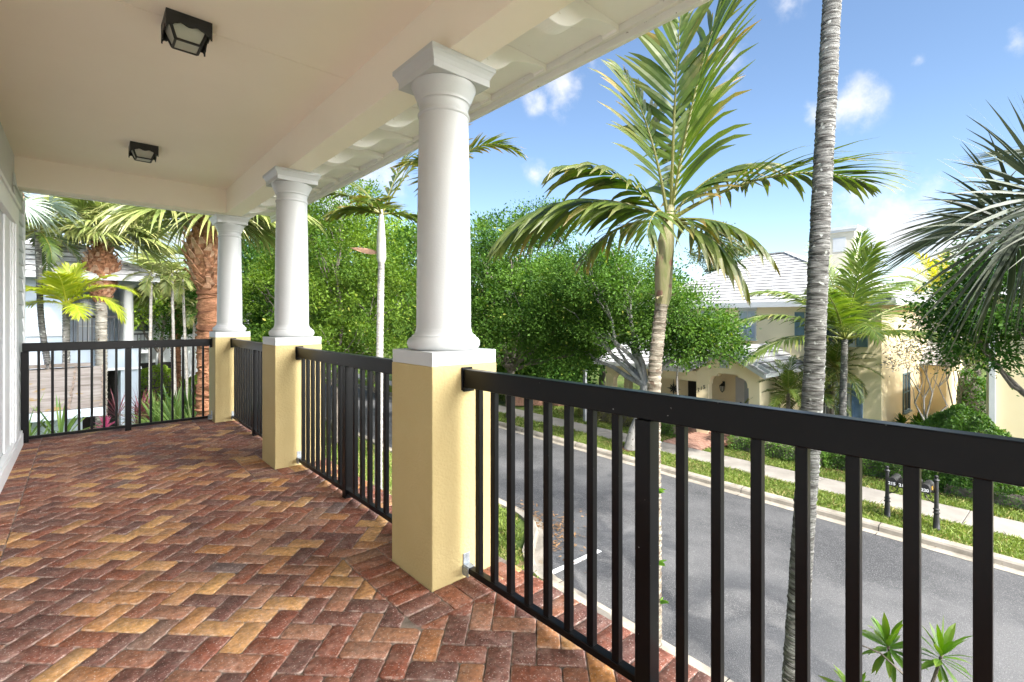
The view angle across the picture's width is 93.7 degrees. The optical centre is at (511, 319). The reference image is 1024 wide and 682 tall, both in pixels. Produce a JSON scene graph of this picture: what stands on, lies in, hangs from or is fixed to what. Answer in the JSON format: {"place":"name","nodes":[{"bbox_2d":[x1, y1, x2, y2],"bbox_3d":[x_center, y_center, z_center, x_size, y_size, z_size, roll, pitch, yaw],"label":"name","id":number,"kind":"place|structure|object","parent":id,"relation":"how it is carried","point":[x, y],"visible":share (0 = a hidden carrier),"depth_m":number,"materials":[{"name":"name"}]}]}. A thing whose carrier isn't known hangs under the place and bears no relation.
{"place":"outdoors","nodes":[
{"label":"outdoors","id":0,"kind":"place"},
{"bbox_2d":[25,235,160,428],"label":"pale blue house","id":1,"kind":"structure","parent":0,"point":[81,330],"depth_m":16.83,"materials":[{"name":"paint"}]},
{"bbox_2d":[77,295,95,341],"bbox_3d":[-16.041,0.016,18.187,0.750,1.840,0.099,0,0,-42],"label":"window","id":2,"kind":"structure","parent":1,"relation":"in","point":[84,301],"depth_m":18.18,"materials":[{"name":"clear glass"}]},
{"bbox_2d":[325,421,666,651],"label":"verge","id":3,"kind":"structure","parent":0,"point":[520,543],"depth_m":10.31,"materials":[{"name":"plant"}]},
{"bbox_2d":[0,122,24,492],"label":"house wall","id":4,"kind":"structure","parent":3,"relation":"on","point":[12,270],"depth_m":4.55,"materials":[{"name":"white paint"}]},
{"bbox_2d":[0,423,708,681],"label":"deck slab","id":5,"kind":"structure","parent":4,"relation":"attached to","point":[407,623],"depth_m":2.14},
{"bbox_2d":[209,213,250,422],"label":"porch column","id":6,"kind":"structure","parent":5,"relation":"on","point":[229,324],"depth_m":6.46,"materials":[{"name":"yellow paint"}]},
{"bbox_2d":[262,166,321,469],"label":"porch column","id":7,"kind":"structure","parent":5,"relation":"on","point":[290,330],"depth_m":4.50,"materials":[{"name":"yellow paint"}]},
{"bbox_2d":[0,415,710,681],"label":"deck floor","id":8,"kind":"structure","parent":5,"relation":"on","point":[138,470],"depth_m":2.44,"materials":[{"name":"brown brick"}]},
{"bbox_2d":[21,338,211,442],"bbox_3d":[-4.711,0.806,5.862,1.802,1.110,0.068,0,0,-42],"label":"balcony railing","id":9,"kind":"object","parent":8,"relation":"on","point":[91,346],"visible":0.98,"depth_m":5.75,"materials":[{"name":"black metal"}]},
{"bbox_2d":[230,338,262,437],"bbox_3d":[-3.006,0.806,5.623,0.068,1.110,2.209,0,0,-42],"label":"balcony railing","id":10,"kind":"object","parent":8,"relation":"on","point":[247,412],"visible":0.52,"depth_m":5.81,"materials":[{"name":"black metal"}]},
{"bbox_2d":[295,346,392,522],"bbox_3d":[-1.256,0.806,3.667,0.068,1.110,2.199,0,0,-42],"label":"balcony railing","id":11,"kind":"object","parent":8,"relation":"on","point":[349,366],"visible":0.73,"depth_m":3.65,"materials":[{"name":"black metal"}]},
{"bbox_2d":[461,367,1023,681],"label":"balcony railing","id":12,"kind":"object","parent":8,"relation":"on","point":[985,462],"visible":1,"depth_m":1.53,"materials":[{"name":"black metal"}]},
{"bbox_2d":[392,40,495,591],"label":"porch column","id":13,"kind":"structure","parent":5,"relation":"on","point":[433,472],"depth_m":2.55,"materials":[{"name":"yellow paint"}]},
{"bbox_2d":[0,0,710,222],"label":"porch roof","id":14,"kind":"structure","parent":4,"relation":"attached to","point":[90,90],"depth_m":3.35,"materials":[{"name":"paint"}]},
{"bbox_2d":[128,141,158,162],"bbox_3d":[-3.646,-1.642,4.749,0.220,0.135,0.220,0,0,-42],"label":"ceiling lamp","id":15,"kind":"object","parent":14,"relation":"attached to","point":[143,152],"visible":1,"depth_m":4.70,"materials":[{"name":"black metal"}]},
{"bbox_2d":[161,7,212,56],"bbox_3d":[-1.885,-1.642,2.781,0.220,0.135,0.220,0,0,-42],"label":"ceiling lamp","id":16,"kind":"object","parent":14,"relation":"attached to","point":[185,33],"visible":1,"depth_m":2.74,"materials":[{"name":"black metal"}]},
{"bbox_2d":[93,387,159,426],"bbox_3d":[-10.951,3.209,13.816,1.773,2.804,2.171,0,0,40],"label":"purple cordyline","id":17,"kind":"object","parent":3,"relation":"on","point":[136,410],"visible":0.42,"depth_m":13.74,"materials":[{"name":"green plant"}]},
{"bbox_2d":[123,260,175,399],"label":"slim white palm","id":18,"kind":"object","parent":3,"relation":"on","point":[147,287],"visible":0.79,"depth_m":16.95,"materials":[{"name":"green plant"}]},
{"bbox_2d":[113,385,195,423],"bbox_3d":[-9.711,3.144,13.399,2.421,2.933,2.283,0,0,-13],"label":"strap plant","id":19,"kind":"object","parent":3,"relation":"on","point":[155,404],"visible":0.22,"depth_m":13.29,"materials":[{"name":"green plant"}]},
{"bbox_2d":[141,385,170,400],"bbox_3d":[-18.437,4.016,25.102,5.024,1.080,0.040,0,0,-42],"label":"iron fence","id":20,"kind":"object","parent":3,"relation":"on","point":[169,386],"visible":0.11,"depth_m":25.03,"materials":[{"name":"black metal"}]},
{"bbox_2d":[117,240,195,400],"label":"cabbage palm","id":21,"kind":"object","parent":3,"relation":"on","point":[142,298],"visible":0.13,"depth_m":21.34,"materials":[{"name":"green plant"}]},
{"bbox_2d":[141,363,181,404],"bbox_3d":[-19.299,3.471,26.030,3.267,2.292,3.259,0,0,-42],"label":"bright bush","id":22,"kind":"object","parent":3,"relation":"on","point":[156,375],"visible":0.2,"depth_m":25.33,"materials":[{"name":"green plant"}]},
{"bbox_2d":[132,379,196,422],"bbox_3d":[-8.408,3.003,12.245,2.283,3.214,2.684,0,0,-21],"label":"strap plant","id":23,"kind":"object","parent":3,"relation":"on","point":[178,410],"visible":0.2,"depth_m":12.05,"materials":[{"name":"green plant"}]},
{"bbox_2d":[133,253,197,366],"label":"garden tree","id":24,"kind":"object","parent":3,"relation":"on","point":[138,322],"visible":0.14,"depth_m":26.58,"materials":[{"name":"green plant"}]},
{"bbox_2d":[147,260,192,398],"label":"slim white palm","id":25,"kind":"object","parent":3,"relation":"on","point":[164,286],"visible":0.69,"depth_m":17.46,"materials":[{"name":"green plant"}]},
{"bbox_2d":[155,269,194,407],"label":"slim white palm","id":26,"kind":"object","parent":3,"relation":"on","point":[181,287],"visible":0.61,"depth_m":17.95,"materials":[{"name":"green plant"}]},
{"bbox_2d":[159,400,198,420],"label":"strap plant","id":27,"kind":"object","parent":3,"relation":"on","point":[189,411],"visible":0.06,"depth_m":11.43,"materials":[{"name":"green plant"}]},
{"bbox_2d":[167,295,197,393],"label":"slim white palm","id":28,"kind":"object","parent":3,"relation":"on","point":[191,323],"visible":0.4,"depth_m":18.42,"materials":[{"name":"green plant"}]},
{"bbox_2d":[181,374,196,404],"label":"bright bush","id":29,"kind":"object","parent":3,"relation":"on","point":[195,380],"visible":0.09,"depth_m":25.34,"materials":[{"name":"green plant"}]},
{"bbox_2d":[78,200,326,416],"bbox_3d":[-7.013,0.382,11.301,4.875,8.810,4.853,0,0,-42],"label":"cabbage palm","id":30,"kind":"object","parent":3,"relation":"on","point":[200,244],"visible":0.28,"depth_m":10.91,"materials":[{"name":"green plant"}]},
{"bbox_2d":[139,217,360,354],"bbox_3d":[-10.892,-0.311,20.623,8.996,9.978,6.925,0,0,-42],"label":"street tree","id":31,"kind":"object","parent":3,"relation":"on","point":[193,293],"visible":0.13,"depth_m":19.27,"materials":[{"name":"green plant"}]},
{"bbox_2d":[242,175,416,443],"bbox_3d":[-6.293,-0.593,17.511,8.489,10.524,7.350,0,0,-42],"label":"street tree","id":32,"kind":"object","parent":3,"relation":"on","point":[342,313],"visible":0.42,"depth_m":16.91,"materials":[{"name":"green plant"}]},
{"bbox_2d":[321,152,416,489],"bbox_3d":[-3.487,-0.254,12.566,2.900,9.822,2.759,0,0,-42],"label":"solitary palm","id":33,"kind":"object","parent":3,"relation":"on","point":[379,208],"visible":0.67,"depth_m":12.44,"materials":[{"name":"green plant"}]},
{"bbox_2d":[388,123,526,194],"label":"solitary palm","id":34,"kind":"object","parent":3,"relation":"on","point":[506,146],"visible":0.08,"depth_m":8.49,"materials":[{"name":"green plant"}]},
{"bbox_2d":[485,0,918,648],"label":"foreground palm","id":35,"kind":"object","parent":3,"relation":"on","point":[689,124],"visible":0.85,"depth_m":5.97,"materials":[{"name":"green plant"}]},
{"bbox_2d":[781,0,841,681],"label":"leaning palm","id":36,"kind":"object","parent":3,"relation":"on","point":[814,375],"visible":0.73,"depth_m":5.22,"materials":[{"name":"grey plant"}]},
{"bbox_2d":[818,613,972,681],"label":"rosette shrub","id":37,"kind":"object","parent":3,"relation":"on","point":[943,646],"visible":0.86,"depth_m":2.29,"materials":[{"name":"green plant"}]},
{"bbox_2d":[24,0,1023,310],"label":"sky","id":38,"kind":"structure","parent":0,"point":[911,72],"materials":[{"name":"blue"}]},
{"bbox_2d":[325,383,1023,681],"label":"road","id":39,"kind":"structure","parent":0,"point":[946,588],"depth_m":8.56,"materials":[{"name":"grey asphalt"}]},
{"bbox_2d":[325,417,733,681],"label":"kerb","id":40,"kind":"structure","parent":39,"relation":"on","point":[602,609],"depth_m":8.21,"materials":[{"name":"concrete"}]},
{"bbox_2d":[389,396,881,681],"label":"kerb joints","id":41,"kind":"object","parent":40,"relation":"on","point":[738,494],"visible":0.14,"depth_m":10.54,"materials":[{"name":"grey concrete"}]},
{"bbox_2d":[515,500,586,572],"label":"leaf litter","id":42,"kind":"object","parent":39,"relation":"on","point":[558,528],"visible":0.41,"depth_m":10.64,"materials":[{"name":"brown plant"}]},
{"bbox_2d":[553,549,601,573],"bbox_3d":[1.239,4.654,9.237,1.370,0.003,0.110,0,0,-40],"label":"road marking","id":43,"kind":"object","parent":39,"relation":"on","point":[560,568],"visible":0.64,"depth_m":9.22,"materials":[{"name":"paint"}]},
{"bbox_2d":[325,377,1023,575],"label":"kerb","id":44,"kind":"structure","parent":39,"relation":"on","point":[965,552],"depth_m":11.14,"materials":[{"name":"concrete"}]},
{"bbox_2d":[331,371,1023,538],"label":"sidewalk","id":45,"kind":"structure","parent":0,"point":[962,516],"depth_m":12.97,"materials":[{"name":"concrete"}]},
{"bbox_2d":[331,373,1023,559],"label":"verge","id":46,"kind":"structure","parent":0,"point":[820,496],"depth_m":11.55,"materials":[{"name":"plant"}]},
{"bbox_2d":[327,210,416,391],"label":"background tree","id":47,"kind":"object","parent":46,"relation":"on","point":[393,228],"visible":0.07,"depth_m":30.05,"materials":[{"name":"green plant"}]},
{"bbox_2d":[349,212,473,353],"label":"background tree","id":48,"kind":"object","parent":46,"relation":"on","point":[409,239],"visible":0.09,"depth_m":26.11,"materials":[{"name":"green plant"}]},
{"bbox_2d":[358,380,586,437],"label":"grass","id":49,"kind":"structure","parent":46,"relation":"on","point":[556,431],"depth_m":20.40,"materials":[{"name":"green plant"}]},
{"bbox_2d":[470,195,615,418],"bbox_3d":[0.274,-0.584,21.585,7.963,10.549,10.919,0,0,-42],"label":"street tree","id":50,"kind":"object","parent":46,"relation":"on","point":[497,318],"visible":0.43,"depth_m":19.74,"materials":[{"name":"green plant"}]},
{"bbox_2d":[500,231,767,450],"bbox_3d":[3.996,0.784,17.219,6.946,7.878,9.263,0,0,-42],"label":"street tree","id":51,"kind":"object","parent":46,"relation":"on","point":[699,338],"visible":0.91,"depth_m":16.29,"materials":[{"name":"green plant"}]},
{"bbox_2d":[883,466,940,530],"bbox_3d":[8.903,3.966,10.718,0.501,1.180,1.006,0,0,-40],"label":"mailbox stand","id":52,"kind":"object","parent":46,"relation":"on","point":[927,486],"visible":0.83,"depth_m":10.54,"materials":[{"name":"black metal"}]},
{"bbox_2d":[352,343,1023,521],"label":"lawn","id":53,"kind":"structure","parent":0,"point":[620,380],"depth_m":31.79,"materials":[{"name":"plant"}]},
{"bbox_2d":[409,206,544,334],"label":"background tree","id":54,"kind":"object","parent":53,"relation":"on","point":[502,212],"visible":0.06,"depth_m":33.06,"materials":[{"name":"green plant"}]},
{"bbox_2d":[487,317,556,396],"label":"background tree","id":55,"kind":"object","parent":53,"relation":"on","point":[502,369],"visible":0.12,"depth_m":25.86,"materials":[{"name":"green plant"}]},
{"bbox_2d":[505,395,563,405],"bbox_3d":[1.235,3.956,25.126,3.167,1.400,0.112,0,0,0],"label":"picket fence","id":56,"kind":"object","parent":53,"relation":"on","point":[519,401],"visible":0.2,"depth_m":25.07,"materials":[{"name":"brown wood"}]},
{"bbox_2d":[499,394,579,415],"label":"grass","id":57,"kind":"structure","parent":53,"relation":"on","point":[555,409],"depth_m":24.54,"materials":[{"name":"green plant"}]},
{"bbox_2d":[519,242,582,280],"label":"background tree","id":58,"kind":"object","parent":53,"relation":"on","point":[554,256],"visible":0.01,"depth_m":37.49,"materials":[{"name":"green plant"}]},
{"bbox_2d":[523,321,614,384],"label":"background tree","id":59,"kind":"object","parent":53,"relation":"on","point":[550,376],"visible":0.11,"depth_m":24.95,"materials":[{"name":"green plant"}]},
{"bbox_2d":[582,370,587,421],"bbox_3d":[3.260,3.461,21.422,0.170,2.390,0.170,0,0,-40],"label":"signpost","id":60,"kind":"object","parent":53,"relation":"on","point":[584,410],"visible":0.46,"depth_m":21.37,"materials":[{"name":"silver metal"}]},
{"bbox_2d":[561,256,652,385],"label":"background tree","id":61,"kind":"object","parent":53,"relation":"on","point":[603,376],"depth_m":29.74,"materials":[{"name":"green plant"}]},
{"bbox_2d":[641,262,698,286],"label":"background tree","id":62,"kind":"object","parent":53,"relation":"on","point":[677,277],"depth_m":37.32,"materials":[{"name":"green plant"}]},
{"bbox_2d":[663,432,731,449],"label":"front path","id":63,"kind":"structure","parent":53,"relation":"on","point":[699,441],"depth_m":17.98,"materials":[{"name":"brick"}]},
{"bbox_2d":[683,221,756,275],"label":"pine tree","id":64,"kind":"object","parent":53,"relation":"on","point":[712,269],"visible":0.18,"depth_m":43.48,"materials":[{"name":"green plant"}]},
{"bbox_2d":[533,409,1023,521],"bbox_3d":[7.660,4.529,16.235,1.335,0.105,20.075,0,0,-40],"label":"grass","id":65,"kind":"structure","parent":53,"relation":"on","point":[946,500],"depth_m":13.66,"materials":[{"name":"green plant"}]},
{"bbox_2d":[577,408,633,426],"bbox_3d":[4.478,4.160,21.173,1.126,0.850,3.979,0,0,-40],"label":"brownish hedge","id":66,"kind":"object","parent":65,"relation":"on","point":[607,418],"visible":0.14,"depth_m":21.06,"materials":[{"name":"green plant"}]},
{"bbox_2d":[660,423,675,437],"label":"clipped hedge","id":67,"kind":"object","parent":65,"relation":"on","point":[668,429],"visible":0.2,"depth_m":18.70,"materials":[{"name":"green plant"}]},
{"bbox_2d":[663,340,695,394],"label":"young tree","id":68,"kind":"object","parent":65,"relation":"on","point":[677,391],"visible":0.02,"depth_m":19.37,"materials":[{"name":"green plant"}]},
{"bbox_2d":[727,435,830,468],"bbox_3d":[8.795,4.211,15.932,1.028,0.744,3.193,0,0,-40],"label":"clipped hedge","id":69,"kind":"object","parent":65,"relation":"on","point":[781,451],"visible":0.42,"depth_m":15.75,"materials":[{"name":"green plant"}]},
{"bbox_2d":[825,452,935,479],"bbox_3d":[10.699,4.214,14.026,1.061,0.742,2.705,0,0,-40],"label":"clipped hedge","id":70,"kind":"object","parent":65,"relation":"on","point":[873,468],"visible":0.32,"depth_m":13.91,"materials":[{"name":"green plant"}]},
{"bbox_2d":[890,222,1023,396],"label":"verge tree","id":71,"kind":"object","parent":65,"relation":"on","point":[990,355],"visible":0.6,"depth_m":12.11,"materials":[{"name":"green plant"}]},
{"bbox_2d":[920,401,1023,498],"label":"dome bush","id":72,"kind":"object","parent":65,"relation":"on","point":[961,417],"visible":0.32,"depth_m":12.70,"materials":[{"name":"green plant"}]},
{"bbox_2d":[939,475,1023,510],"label":"clipped hedge","id":73,"kind":"object","parent":65,"relation":"on","point":[1009,498],"visible":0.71,"depth_m":11.80,"materials":[{"name":"green plant"}]},
{"bbox_2d":[745,355,830,409],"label":"pygmy date palm","id":74,"kind":"object","parent":53,"relation":"on","point":[789,378],"visible":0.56,"depth_m":17.52,"materials":[{"name":"green plant"}]},
{"bbox_2d":[790,367,858,416],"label":"pygmy date palm","id":75,"kind":"object","parent":53,"relation":"on","point":[827,396],"visible":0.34,"depth_m":17.38,"materials":[{"name":"green plant"}]},
{"bbox_2d":[797,336,884,413],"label":"pygmy date palm","id":76,"kind":"object","parent":53,"relation":"on","point":[833,359],"visible":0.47,"depth_m":18.15,"materials":[{"name":"green plant"}]},
{"bbox_2d":[733,228,985,415],"bbox_3d":[12.068,0.741,16.730,7.345,7.844,6.933,0,0,-42],"label":"coconut palm","id":77,"kind":"object","parent":53,"relation":"on","point":[844,311],"visible":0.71,"depth_m":16.13,"materials":[{"name":"green plant"}]},
{"bbox_2d":[893,412,928,422],"bbox_3d":[15.520,4.064,18.758,1.437,1.117,1.051,0,0,18],"label":"cordyline","id":78,"kind":"object","parent":53,"relation":"on","point":[901,419],"visible":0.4,"depth_m":18.80,"materials":[{"name":"green plant"}]},
{"bbox_2d":[907,421,921,424],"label":"garden bush","id":79,"kind":"object","parent":53,"relation":"on","point":[915,422],"visible":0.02,"depth_m":17.24,"materials":[{"name":"green plant"}]},
{"bbox_2d":[913,414,938,426],"bbox_3d":[15.229,4.028,17.438,1.341,1.178,1.514,0,0,-32],"label":"cordyline","id":80,"kind":"object","parent":53,"relation":"on","point":[919,418],"visible":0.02,"depth_m":17.64,"materials":[{"name":"green plant"}]},
{"bbox_2d":[872,317,985,419],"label":"blossom tree","id":81,"kind":"object","parent":53,"relation":"on","point":[921,364],"visible":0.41,"depth_m":16.89,"materials":[{"name":"beige plant"}]},
{"bbox_2d":[882,249,978,315],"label":"yellow palm","id":82,"kind":"object","parent":53,"relation":"on","point":[932,273],"visible":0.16,"depth_m":27.23,"materials":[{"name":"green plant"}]},
{"bbox_2d":[901,297,985,405],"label":"blossom tree","id":83,"kind":"object","parent":53,"relation":"on","point":[960,395],"visible":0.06,"depth_m":17.61,"materials":[{"name":"green plant"}]},
{"bbox_2d":[956,368,985,413],"bbox_3d":[22.140,3.368,24.032,3.279,2.510,3.262,0,0,-42],"label":"garden bush","id":84,"kind":"object","parent":53,"relation":"on","point":[974,396],"visible":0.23,"depth_m":22.95,"materials":[{"name":"green plant"}]},
{"bbox_2d":[859,93,1023,362],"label":"fan palm","id":85,"kind":"object","parent":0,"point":[979,215],"visible":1,"depth_m":3.80,"materials":[{"name":"green plant"}]},
{"label":"ground","id":86,"kind":"structure","parent":0,"visible":0},
{"bbox_2d":[22,192,85,235],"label":"cabbage palm","id":87,"kind":"object","parent":86,"relation":"on","point":[29,212],"visible":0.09,"depth_m":13.22,"materials":[{"name":"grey plant"}]},
{"bbox_2d":[25,199,91,368],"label":"leaning slim palm","id":88,"kind":"object","parent":86,"relation":"on","point":[49,248],"visible":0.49,"depth_m":13.76,"materials":[{"name":"green plant"}]},
{"bbox_2d":[29,363,102,434],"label":"wall","id":89,"kind":"structure","parent":86,"relation":"on","point":[59,387],"depth_m":11.39,"materials":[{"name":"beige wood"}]},
{"bbox_2d":[29,392,102,435],"bbox_3d":[-10.065,3.097,10.283,2.583,3.027,2.081,0,0,-37],"label":"strap plant","id":90,"kind":"object","parent":86,"relation":"on","point":[69,426],"visible":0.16,"depth_m":10.34,"materials":[{"name":"green plant"}]},
{"bbox_2d":[25,262,139,367],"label":"lime palm","id":91,"kind":"object","parent":86,"relation":"on","point":[64,284],"visible":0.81,"depth_m":13.52,"materials":[{"name":"green plant"}]},
{"bbox_2d":[24,195,185,427],"bbox_3d":[-13.962,0.120,16.349,5.306,9.098,5.264,0,0,-42],"label":"cabbage palm","id":92,"kind":"object","parent":86,"relation":"on","point":[100,258],"visible":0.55,"depth_m":16.20,"materials":[{"name":"green plant"}]},
{"bbox_2d":[93,415,119,428],"bbox_3d":[-11.378,3.603,13.286,0.938,2.015,0.841,0,0,13],"label":"pink bromeliad","id":93,"kind":"object","parent":86,"relation":"on","point":[107,422],"visible":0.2,"depth_m":13.27,"materials":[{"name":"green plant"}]},
{"bbox_2d":[134,271,249,377],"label":"grey house","id":94,"kind":"structure","parent":86,"relation":"on","point":[139,333],"depth_m":27.38,"materials":[{"name":"paint"}]},
{"bbox_2d":[134,310,154,332],"bbox_3d":[-20.740,0.141,26.999,1.100,1.290,0.099,0,0,-42],"label":"window","id":95,"kind":"structure","parent":94,"relation":"in","point":[138,330],"depth_m":27.01,"materials":[{"name":"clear glass"}]},
{"bbox_2d":[242,208,392,340],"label":"background tree","id":96,"kind":"object","parent":86,"relation":"on","point":[369,307],"visible":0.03,"depth_m":25.80,"materials":[{"name":"green plant"}]},
{"bbox_2d":[594,225,962,437],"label":"cream house","id":97,"kind":"structure","parent":86,"relation":"on","point":[888,398],"depth_m":20.29,"materials":[{"name":"paint"}]},
{"bbox_2d":[669,379,675,393],"bbox_3d":[7.334,3.136,21.783,0.035,1.000,0.750,0,0,-40],"label":"wall lantern","id":98,"kind":"object","parent":97,"relation":"attached to","point":[673,387],"depth_m":21.78,"materials":[{"name":"black metal"}]},
{"bbox_2d":[688,381,695,396],"bbox_3d":[7.918,3.401,21.070,0.057,2.090,0.380,0,0,-40],"label":"side door","id":99,"kind":"structure","parent":97,"relation":"in","point":[691,384],"depth_m":21.03,"materials":[{"name":"black"}]},
{"bbox_2d":[719,381,724,391],"bbox_3d":[8.726,2.801,19.911,0.254,0.450,0.260,0,0,-40],"label":"wall lantern","id":100,"kind":"object","parent":97,"relation":"attached to","point":[721,386],"depth_m":19.86,"materials":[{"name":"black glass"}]},
{"bbox_2d":[736,377,748,403],"bbox_3d":[9.459,3.391,19.145,0.131,2.110,1.110,0,0,-40],"label":"front door","id":101,"kind":"structure","parent":97,"relation":"in","point":[742,392],"depth_m":19.40,"materials":[{"name":"grey glass"}]},
{"bbox_2d":[738,307,756,340],"bbox_3d":[10.627,0.211,21.684,0.099,1.510,0.880,0,0,-40],"label":"window","id":102,"kind":"structure","parent":97,"relation":"in","point":[747,312],"depth_m":21.65,"materials":[{"name":"blue glass"}]},
{"bbox_2d":[823,382,831,413],"bbox_3d":[12.594,3.206,19.302,0.099,1.460,0.620,0,0,-40],"label":"window","id":103,"kind":"structure","parent":97,"relation":"in","point":[826,410],"depth_m":19.30,"materials":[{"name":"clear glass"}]},
{"bbox_2d":[805,311,855,346],"bbox_3d":[12.682,0.331,19.196,0.099,1.470,1.800,0,0,-40],"label":"window","id":104,"kind":"structure","parent":97,"relation":"in","point":[852,344],"depth_m":19.06,"materials":[{"name":"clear glass"}]},
{"bbox_2d":[834,383,850,415],"bbox_3d":[12.962,3.206,18.856,0.099,1.460,0.620,0,0,-40],"label":"window","id":105,"kind":"structure","parent":97,"relation":"in","point":[848,390],"depth_m":18.69,"materials":[{"name":"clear glass"}]},
{"bbox_2d":[902,372,911,414],"bbox_3d":[16.645,3.091,20.206,1.200,1.690,0.099,0,0,-40],"label":"window","id":106,"kind":"structure","parent":97,"relation":"in","point":[906,384],"depth_m":20.22,"materials":[{"name":"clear glass"}]},
{"bbox_2d":[986,284,1023,437],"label":"yellow building","id":107,"kind":"structure","parent":86,"relation":"on","point":[1004,406],"depth_m":15.37,"materials":[{"name":"beige paint"}]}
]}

